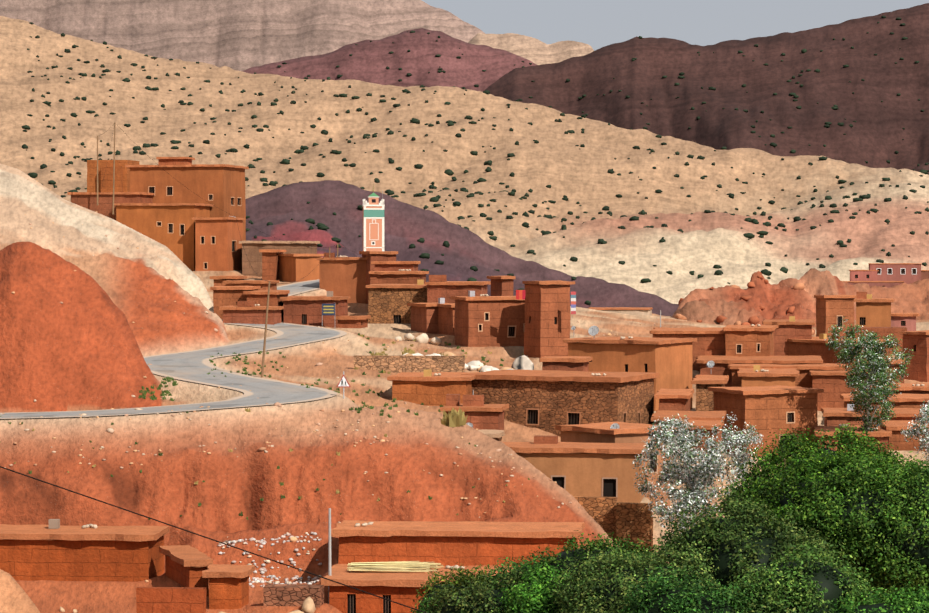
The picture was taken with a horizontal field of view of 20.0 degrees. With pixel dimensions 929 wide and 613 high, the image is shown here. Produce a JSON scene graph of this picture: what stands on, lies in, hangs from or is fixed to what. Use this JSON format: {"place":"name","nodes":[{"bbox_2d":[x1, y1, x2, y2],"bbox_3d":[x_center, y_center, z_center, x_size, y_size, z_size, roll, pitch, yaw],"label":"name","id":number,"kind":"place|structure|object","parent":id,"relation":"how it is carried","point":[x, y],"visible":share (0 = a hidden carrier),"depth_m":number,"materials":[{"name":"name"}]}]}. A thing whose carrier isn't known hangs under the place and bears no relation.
{"place":"outdoors","nodes":[
{"label":"outdoors","id":0,"kind":"place"},
{"bbox_2d":[0,320,346,418],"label":"road","id":1,"kind":"structure","parent":0,"point":[196,366],"depth_m":201.44,"materials":[{"name":"grey asphalt"}]},
{"bbox_2d":[212,279,320,301],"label":"road","id":2,"kind":"structure","parent":0,"point":[301,287],"depth_m":302.60,"materials":[{"name":"grey asphalt"}]},
{"bbox_2d":[0,0,928,612],"bbox_3d":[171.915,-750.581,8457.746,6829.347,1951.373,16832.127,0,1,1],"label":"hilly terrain","id":3,"kind":"structure","parent":0,"point":[86,344],"depth_m":2003.29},
{"bbox_2d":[0,333,529,519],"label":"grass tufts","id":4,"kind":"object","parent":3,"relation":"on","point":[453,418],"visible":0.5,"depth_m":192.09,"materials":[{"name":"green plant"}]},
{"bbox_2d":[2,170,923,612],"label":"boulders","id":5,"kind":"object","parent":3,"relation":"on","point":[520,362],"visible":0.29,"depth_m":177.24,"materials":[{"name":"beige stone"}]},
{"bbox_2d":[0,159,928,612],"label":"pise houses","id":6,"kind":"structure","parent":3,"relation":"on","point":[536,311],"depth_m":223.13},
{"bbox_2d":[0,157,928,586],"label":"flat roofs","id":7,"kind":"structure","parent":6,"relation":"on","point":[188,555],"depth_m":212.12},
{"bbox_2d":[149,187,915,612],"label":"window interiors","id":8,"kind":"object","parent":6,"relation":"in","point":[609,487],"depth_m":212.11,"materials":[{"name":"black"}]},
{"bbox_2d":[22,15,928,305],"bbox_3d":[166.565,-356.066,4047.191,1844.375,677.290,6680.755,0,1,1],"label":"shrubs","id":9,"kind":"object","parent":3,"relation":"on","point":[512,193],"visible":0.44,"depth_m":2296.66,"materials":[{"name":"green plant"}]},
{"bbox_2d":[116,167,928,607],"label":"houses","id":10,"kind":"structure","parent":0,"point":[578,471],"depth_m":232.15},
{"bbox_2d":[48,123,871,603],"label":"clutter","id":11,"kind":"object","parent":10,"relation":"on","point":[392,567],"visible":0.77,"depth_m":153.35,"materials":[{"name":"brown wood"}]},
{"bbox_2d":[0,124,426,612],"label":"power lines","id":12,"kind":"object","parent":11,"relation":"hanging from","point":[196,533],"visible":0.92,"depth_m":117.09,"materials":[{"name":"black"}]},
{"bbox_2d":[148,183,916,612],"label":"window frames","id":13,"kind":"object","parent":10,"relation":"attached to","point":[374,221],"visible":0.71,"depth_m":332.83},
{"bbox_2d":[409,317,928,612],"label":"tree","id":14,"kind":"object","parent":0,"point":[824,529],"depth_m":128.64,"materials":[{"name":"green plant"}]},
{"bbox_2d":[422,0,928,50],"label":"sky","id":15,"kind":"structure","parent":0,"point":[598,24],"materials":[{"name":"grey"}]}
]}

